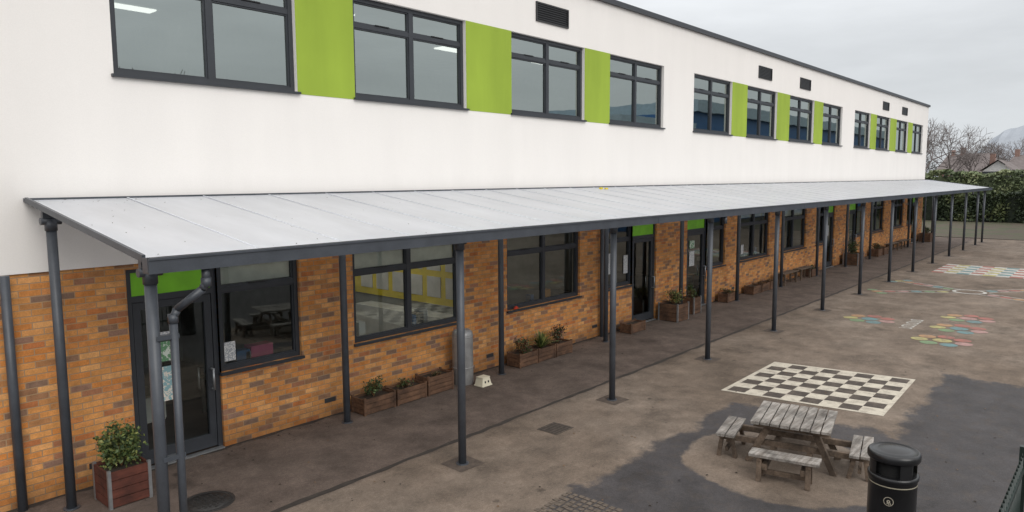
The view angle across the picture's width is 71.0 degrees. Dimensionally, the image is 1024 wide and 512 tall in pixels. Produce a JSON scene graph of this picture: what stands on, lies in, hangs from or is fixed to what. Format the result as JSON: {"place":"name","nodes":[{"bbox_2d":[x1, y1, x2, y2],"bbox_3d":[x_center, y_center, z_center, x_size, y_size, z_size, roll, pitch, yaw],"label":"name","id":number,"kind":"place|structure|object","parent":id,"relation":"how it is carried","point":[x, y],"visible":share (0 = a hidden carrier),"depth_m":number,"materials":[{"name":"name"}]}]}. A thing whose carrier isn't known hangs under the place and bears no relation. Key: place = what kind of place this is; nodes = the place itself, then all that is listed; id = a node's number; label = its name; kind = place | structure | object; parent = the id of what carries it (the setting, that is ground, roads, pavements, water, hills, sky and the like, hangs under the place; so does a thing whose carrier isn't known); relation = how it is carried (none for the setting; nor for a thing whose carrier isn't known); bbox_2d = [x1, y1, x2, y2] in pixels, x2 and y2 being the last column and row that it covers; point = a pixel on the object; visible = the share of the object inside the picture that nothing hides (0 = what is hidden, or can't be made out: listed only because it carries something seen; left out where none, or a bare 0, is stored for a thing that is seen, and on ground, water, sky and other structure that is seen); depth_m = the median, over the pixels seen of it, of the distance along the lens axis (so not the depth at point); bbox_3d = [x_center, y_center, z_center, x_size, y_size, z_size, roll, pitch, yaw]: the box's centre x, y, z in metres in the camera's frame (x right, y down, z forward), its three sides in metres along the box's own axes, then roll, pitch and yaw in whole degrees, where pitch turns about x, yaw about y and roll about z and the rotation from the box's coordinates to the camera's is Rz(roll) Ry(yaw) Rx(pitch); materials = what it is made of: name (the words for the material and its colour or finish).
{"place":"outdoors","nodes":[
{"label":"outdoors","id":0,"kind":"place"},
{"bbox_2d":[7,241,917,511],"bbox_3d":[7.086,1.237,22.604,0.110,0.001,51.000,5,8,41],"label":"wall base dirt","id":1,"kind":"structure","parent":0,"point":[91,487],"depth_m":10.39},
{"bbox_2d":[16,237,1023,511],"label":"playground tarmac","id":2,"kind":"structure","parent":0,"point":[948,423],"depth_m":10.81,"materials":[{"name":"grey asphalt"}]},
{"bbox_2d":[92,418,152,510],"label":"wooden planter","id":3,"kind":"object","parent":2,"relation":"on","point":[122,472],"visible":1,"depth_m":8.27,"materials":[{"name":"red wood"}]},
{"bbox_2d":[187,490,234,511],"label":"manhole cover","id":4,"kind":"object","parent":2,"relation":"on","point":[209,501],"visible":0.94,"depth_m":8.29,"materials":[{"name":"metal"}]},
{"bbox_2d":[0,229,603,511],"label":"wall downpipes","id":5,"kind":"structure","parent":2,"relation":"on","point":[13,390],"depth_m":7.96,"materials":[{"name":"black metal"}]},
{"bbox_2d":[351,375,395,416],"bbox_3d":[-2.232,2.200,11.570,0.367,0.562,0.632,5,8,41],"label":"wooden planter","id":6,"kind":"object","parent":2,"relation":"on","point":[373,399],"visible":1,"depth_m":11.50,"materials":[{"name":"brown wood"}]},
{"bbox_2d":[384,377,426,405],"bbox_3d":[-1.797,2.236,12.093,0.415,0.374,0.642,5,8,41],"label":"wooden planter","id":7,"kind":"object","parent":2,"relation":"on","point":[409,390],"visible":0.96,"depth_m":12.02,"materials":[{"name":"brown wood"}]},
{"bbox_2d":[415,367,453,396],"bbox_3d":[-1.355,2.179,12.581,0.342,0.377,0.602,5,8,41],"label":"wooden planter","id":8,"kind":"object","parent":2,"relation":"on","point":[440,379],"visible":0.96,"depth_m":12.49,"materials":[{"name":"brown wood"}]},
{"bbox_2d":[0,197,922,511],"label":"brick wall","id":9,"kind":"structure","parent":2,"relation":"on","point":[254,401],"depth_m":10.86,"materials":[{"name":"orange brick"}]},
{"bbox_2d":[89,287,733,468],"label":"air bricks","id":10,"kind":"object","parent":9,"relation":"attached to","point":[330,399],"visible":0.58,"depth_m":11.33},
{"bbox_2d":[109,0,921,463],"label":"window and door frames","id":11,"kind":"structure","parent":9,"relation":"in","point":[173,288],"depth_m":12.02,"materials":[{"name":"grey metal"}]},
{"bbox_2d":[160,225,828,400],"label":"posters","id":12,"kind":"object","parent":11,"relation":"attached to","point":[229,351],"visible":0.62,"depth_m":9.46},
{"bbox_2d":[220,201,880,283],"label":"roller blinds","id":13,"kind":"object","parent":11,"relation":"attached to","point":[245,273],"visible":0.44,"depth_m":11.77,"materials":[{"name":"grey fabric"}]},
{"bbox_2d":[440,22,919,151],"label":"glazing","id":14,"kind":"structure","parent":11,"relation":"in","point":[527,85],"depth_m":17.35,"materials":[{"name":"clear glass"}]},
{"bbox_2d":[452,328,473,385],"bbox_3d":[-0.894,1.808,13.022,0.394,1.015,0.394,5,8,41],"label":"metal litter bin","id":15,"kind":"object","parent":2,"relation":"on","point":[469,366],"visible":0.58,"depth_m":12.89,"materials":[{"name":"silver metal"}]},
{"bbox_2d":[0,0,928,275],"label":"white render wall","id":16,"kind":"structure","parent":2,"relation":"on","point":[76,120],"depth_m":11.28,"materials":[{"name":"white paint"}]},
{"bbox_2d":[111,73,921,375],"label":"window sills","id":17,"kind":"structure","parent":16,"relation":"attached to","point":[293,92],"depth_m":12.03,"materials":[{"name":"grey metal"}]},
{"bbox_2d":[294,0,912,152],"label":"green wall panels","id":18,"kind":"object","parent":16,"relation":"attached to","point":[324,47],"visible":1,"depth_m":13.28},
{"bbox_2d":[536,1,907,115],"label":"louvre vents","id":19,"kind":"object","parent":16,"relation":"attached to","point":[552,15],"visible":1,"depth_m":15.01,"materials":[{"name":"black metal"}]},
{"bbox_2d":[598,0,930,106],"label":"roof coping","id":20,"kind":"object","parent":16,"relation":"on","point":[629,7],"visible":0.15,"depth_m":21.26,"materials":[{"name":"grey metal"}]},
{"bbox_2d":[474,374,491,387],"bbox_3d":[-0.520,2.245,12.918,0.220,0.165,0.260,5,8,41],"label":"step stool","id":21,"kind":"object","parent":2,"relation":"on","point":[482,381],"visible":1,"depth_m":12.85,"materials":[{"name":"beige plastic"}]},
{"bbox_2d":[23,179,992,511],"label":"canopy","id":22,"kind":"object","parent":2,"relation":"on","point":[157,235],"visible":0.98,"depth_m":9.27,"materials":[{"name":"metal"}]},
{"bbox_2d":[114,0,914,448],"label":"interior rooms","id":23,"kind":"object","parent":2,"relation":"on","point":[166,38],"visible":0.1,"depth_m":14.29,"materials":[{"name":"tile"}]},
{"bbox_2d":[114,3,445,50],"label":"ceiling lamps","id":24,"kind":"object","parent":23,"relation":"attached to","point":[132,8],"visible":0.11,"depth_m":13.18,"materials":[{"name":"white"}]},
{"bbox_2d":[145,221,907,422],"bbox_3d":[7.172,-0.478,26.782,4.940,2.480,44.070,5,8,41],"label":"classroom furniture","id":25,"kind":"object","parent":23,"relation":"on","point":[433,285],"visible":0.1,"depth_m":15.04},
{"bbox_2d":[507,336,537,368],"bbox_3d":[0.199,1.867,14.333,0.383,0.604,0.562,5,8,41],"label":"wooden planter","id":26,"kind":"object","parent":2,"relation":"on","point":[524,355],"visible":1,"depth_m":14.23,"materials":[{"name":"brown wood"}]},
{"bbox_2d":[151,222,912,469],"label":"door handles","id":27,"kind":"object","parent":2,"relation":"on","point":[207,450],"depth_m":9.81,"materials":[{"name":"metal"}]},
{"bbox_2d":[529,328,557,362],"bbox_3d":[0.625,1.786,14.739,0.734,0.673,0.677,5,8,41],"label":"wooden planter","id":28,"kind":"object","parent":2,"relation":"on","point":[545,348],"visible":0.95,"depth_m":14.72,"materials":[{"name":"brown wood"}]},
{"bbox_2d":[537,422,573,434],"bbox_3d":[0.643,2.560,10.670,0.370,0.008,0.420,5,8,41],"label":"drain grate","id":29,"kind":"object","parent":2,"relation":"on","point":[555,428],"visible":1,"depth_m":10.65,"materials":[{"name":"metal"}]},
{"bbox_2d":[548,323,572,356],"bbox_3d":[0.974,1.752,15.195,0.356,0.641,0.552,5,8,41],"label":"wooden planter","id":30,"kind":"object","parent":2,"relation":"on","point":[563,346],"visible":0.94,"depth_m":15.16,"materials":[{"name":"brown wood"}]},
{"bbox_2d":[145,253,1010,506],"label":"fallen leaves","id":31,"kind":"object","parent":2,"relation":"on","point":[623,435],"visible":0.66,"depth_m":10.84,"materials":[{"name":"brown plant"}]},
{"bbox_2d":[534,491,622,511],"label":"cobble patch","id":32,"kind":"object","parent":2,"relation":"on","point":[566,505],"visible":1,"depth_m":8.14,"materials":[{"name":"grey stone"}]},
{"bbox_2d":[271,242,966,511],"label":"drain channel","id":33,"kind":"object","parent":2,"relation":"on","point":[310,497],"visible":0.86,"depth_m":10.80,"materials":[{"name":"black metal"}]},
{"bbox_2d":[620,318,645,333],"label":"wooden planter","id":34,"kind":"object","parent":2,"relation":"on","point":[632,326],"visible":1,"depth_m":17.24,"materials":[{"name":"brown wood"}]},
{"bbox_2d":[658,288,688,322],"bbox_3d":[4.253,1.256,18.759,0.625,0.825,0.623,5,8,41],"label":"wooden planter","id":35,"kind":"object","parent":2,"relation":"on","point":[676,310],"visible":1,"depth_m":18.64,"materials":[{"name":"brown wood"}]},
{"bbox_2d":[683,283,701,314],"bbox_3d":[4.922,1.152,19.701,0.392,0.824,0.432,5,8,41],"label":"wooden planter","id":36,"kind":"object","parent":2,"relation":"on","point":[694,304],"visible":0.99,"depth_m":19.61,"materials":[{"name":"brown wood"}]},
{"bbox_2d":[718,288,736,302],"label":"wooden planter","id":37,"kind":"object","parent":2,"relation":"on","point":[727,295],"visible":1,"depth_m":21.39,"materials":[{"name":"brown wood"}]},
{"bbox_2d":[744,283,761,294],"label":"wooden planter","id":38,"kind":"object","parent":2,"relation":"on","point":[752,289],"visible":1,"depth_m":22.82,"materials":[{"name":"brown wood"}]},
{"bbox_2d":[753,281,769,291],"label":"wooden planter","id":39,"kind":"object","parent":2,"relation":"on","point":[765,285],"visible":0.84,"depth_m":23.46,"materials":[{"name":"brown wood"}]},
{"bbox_2d":[762,278,777,289],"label":"wooden planter","id":40,"kind":"object","parent":2,"relation":"on","point":[771,282],"visible":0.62,"depth_m":23.83,"materials":[{"name":"brown wood"}]},
{"bbox_2d":[778,269,798,285],"bbox_3d":[9.601,0.755,25.017,0.305,0.420,1.400,5,8,41],"label":"wooden bench","id":41,"kind":"object","parent":2,"relation":"on","point":[789,272],"visible":0.92,"depth_m":25.00,"materials":[{"name":"brown wood"}]},
{"bbox_2d":[716,400,873,490],"bbox_3d":[3.695,2.389,9.410,1.848,0.620,1.848,3,7,29],"label":"picnic table","id":42,"kind":"object","parent":2,"relation":"on","point":[777,420],"visible":1,"depth_m":9.18,"materials":[{"name":"grey wood"}]},
{"bbox_2d":[793,266,812,280],"bbox_3d":[10.585,0.629,26.142,0.305,0.420,1.200,5,8,41],"label":"wooden bench","id":43,"kind":"object","parent":2,"relation":"on","point":[801,268],"visible":0.94,"depth_m":26.13,"materials":[{"name":"brown wood"}]},
{"bbox_2d":[805,264,818,276],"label":"wooden planter","id":44,"kind":"object","parent":2,"relation":"on","point":[813,270],"visible":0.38,"depth_m":26.75,"materials":[{"name":"brown wood"}]},
{"bbox_2d":[722,362,915,415],"bbox_3d":[5.542,2.303,12.810,2.540,0.001,2.900,5,8,41],"label":"painted chessboard","id":45,"kind":"object","parent":2,"relation":"on","point":[825,387],"visible":1,"depth_m":12.68,"materials":[{"name":"beige paint"}]},
{"bbox_2d":[842,239,863,265],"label":"wooden planter","id":46,"kind":"object","parent":2,"relation":"on","point":[853,254],"visible":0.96,"depth_m":30.22,"materials":[{"name":"brown wood"}]},
{"bbox_2d":[844,314,894,323],"bbox_3d":[9.354,1.639,18.764,1.231,0.001,1.210,5,8,41],"label":"painted flower","id":47,"kind":"object","parent":2,"relation":"on","point":[853,318],"visible":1,"depth_m":18.77,"materials":[{"name":"multicoloured paint"}]},
{"bbox_2d":[871,243,882,256],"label":"wooden planter","id":48,"kind":"object","parent":2,"relation":"on","point":[876,250],"visible":0.97,"depth_m":33.37,"materials":[{"name":"brown wood"}]},
{"bbox_2d":[880,246,887,254],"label":"wooden planter","id":49,"kind":"object","parent":2,"relation":"on","point":[885,250],"visible":0.52,"depth_m":34.14,"materials":[{"name":"brown wood"}]},
{"bbox_2d":[885,242,899,250],"bbox_3d":[18.848,-0.437,35.595,0.305,0.420,1.600,5,8,41],"label":"wooden bench","id":50,"kind":"object","parent":2,"relation":"on","point":[896,243],"visible":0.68,"depth_m":35.93,"materials":[{"name":"brown wood"}]},
{"bbox_2d":[866,442,921,511],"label":"litter bin","id":51,"kind":"object","parent":2,"relation":"on","point":[893,476],"visible":1,"depth_m":7.07,"materials":[{"name":"black plastic"}]},
{"bbox_2d":[896,239,910,248],"bbox_3d":[20.291,-0.623,37.245,0.305,0.420,1.800,5,8,41],"label":"wooden bench","id":52,"kind":"object","parent":2,"relation":"on","point":[901,241],"visible":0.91,"depth_m":36.92,"materials":[{"name":"brown wood"}]},
{"bbox_2d":[899,319,923,328],"bbox_3d":[10.063,1.709,18.089,0.280,0.004,1.350,5,8,41],"label":"painted lettering","id":53,"kind":"object","parent":2,"relation":"on","point":[912,323],"visible":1,"depth_m":18.07,"materials":[{"name":"white paint"}]},
{"bbox_2d":[919,226,932,241],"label":"wooden planter","id":54,"kind":"object","parent":2,"relation":"on","point":[927,237],"visible":0.81,"depth_m":40.66,"materials":[{"name":"brown wood"}]},
{"bbox_2d":[911,335,972,346],"bbox_3d":[9.744,1.908,16.253,1.231,0.001,1.210,5,8,41],"label":"painted flower","id":55,"kind":"object","parent":2,"relation":"on","point":[961,342],"visible":1,"depth_m":16.22,"materials":[{"name":"multicoloured paint"}]},
{"bbox_2d":[929,324,987,333],"bbox_3d":[10.897,1.768,17.496,1.231,0.001,1.210,5,8,41],"label":"painted flower","id":56,"kind":"object","parent":2,"relation":"on","point":[976,330],"visible":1,"depth_m":17.49,"materials":[{"name":"multicoloured paint"}]},
{"bbox_2d":[940,314,994,322],"bbox_3d":[11.909,1.629,18.729,1.231,0.001,1.210,5,8,41],"label":"painted flower","id":57,"kind":"object","parent":2,"relation":"on","point":[967,317],"visible":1,"depth_m":18.71,"materials":[{"name":"multicoloured paint"}]},
{"bbox_2d":[932,264,1023,278],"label":"painted number grid","id":58,"kind":"object","parent":2,"relation":"on","point":[984,271],"visible":1,"depth_m":28.15,"materials":[{"name":"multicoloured paint"}]},
{"bbox_2d":[998,445,1023,511],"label":"metal railing","id":59,"kind":"object","parent":2,"relation":"on","point":[1013,500],"visible":1,"depth_m":6.25,"materials":[{"name":"grey metal"}]},
{"bbox_2d":[618,0,1023,171],"label":"sky","id":60,"kind":"structure","parent":0,"point":[963,59],"materials":[{"name":"grey"}]},
{"bbox_2d":[867,280,1023,301],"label":"playground marking","id":61,"kind":"object","parent":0,"point":[920,291],"visible":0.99,"depth_m":23.20,"materials":[{"name":"paint"}]},
{"bbox_2d":[936,150,956,176],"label":"brick house","id":62,"kind":"structure","parent":0,"point":[943,163],"depth_m":143.80,"materials":[{"name":"tile"}]},
{"bbox_2d":[921,220,1023,239],"bbox_3d":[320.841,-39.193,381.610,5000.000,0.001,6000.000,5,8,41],"label":"ground","id":63,"kind":"structure","parent":0,"point":[1007,230],"depth_m":50.28,"materials":[{"name":"concrete"}]},
{"bbox_2d":[926,119,952,171],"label":"bare tree","id":64,"kind":"object","parent":63,"relation":"on","point":[934,135],"visible":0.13,"depth_m":103.38,"materials":[{"name":"brown plant"}]},
{"bbox_2d":[925,121,979,170],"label":"bare tree","id":65,"kind":"object","parent":63,"relation":"on","point":[930,145],"visible":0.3,"depth_m":97.89,"materials":[{"name":"brown plant"}]},
{"bbox_2d":[926,123,993,171],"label":"bare tree","id":66,"kind":"object","parent":63,"relation":"on","point":[948,160],"visible":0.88,"depth_m":100.26,"materials":[{"name":"brown plant"}]},
{"bbox_2d":[926,143,1008,176],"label":"distant trees","id":67,"kind":"object","parent":63,"relation":"on","point":[935,168],"visible":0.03,"depth_m":274.45,"materials":[{"name":"brown plant"}]},
{"bbox_2d":[922,190,1023,222],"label":"hedge","id":68,"kind":"object","parent":63,"relation":"on","point":[1000,207],"visible":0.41,"depth_m":58.32,"materials":[{"name":"green plant"}]},
{"bbox_2d":[925,169,1023,196],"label":"hedge","id":69,"kind":"object","parent":63,"relation":"on","point":[1012,181],"visible":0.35,"depth_m":74.06,"materials":[{"name":"green plant"}]},
{"bbox_2d":[935,236,1023,240],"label":"kerb","id":70,"kind":"structure","parent":63,"relation":"on","point":[980,238],"depth_m":42.40,"materials":[{"name":"concrete"}]},
{"bbox_2d":[950,137,1015,171],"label":"bare tree","id":71,"kind":"object","parent":63,"relation":"on","point":[977,153],"visible":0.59,"depth_m":102.98,"materials":[{"name":"brown plant"}]},
{"bbox_2d":[980,154,1021,175],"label":"white house","id":72,"kind":"structure","parent":63,"relation":"on","point":[995,165],"depth_m":98.61,"materials":[{"name":"paint"}]},
{"bbox_2d":[985,143,1023,164],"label":"bare tree","id":73,"kind":"object","parent":63,"relation":"on","point":[1003,152],"visible":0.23,"depth_m":123.89,"materials":[{"name":"brown plant"}]},
{"bbox_2d":[989,138,1023,163],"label":"bare tree","id":74,"kind":"object","parent":63,"relation":"on","point":[1013,148],"visible":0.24,"depth_m":127.10,"materials":[{"name":"brown plant"}]},
{"bbox_2d":[949,149,997,175],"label":"brick house","id":75,"kind":"structure","parent":0,"point":[978,166],"depth_m":109.50,"materials":[{"name":"tile"}]},
{"bbox_2d":[926,125,1023,176],"bbox_3d":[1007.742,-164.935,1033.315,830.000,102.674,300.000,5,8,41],"label":"distant hill","id":76,"kind":"structure","parent":0,"point":[1011,135],"depth_m":1189.32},
{"bbox_2d":[1005,149,1023,175],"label":"white house","id":77,"kind":"structure","parent":0,"point":[1019,162],"depth_m":108.14,"materials":[{"name":"tile"}]}
]}

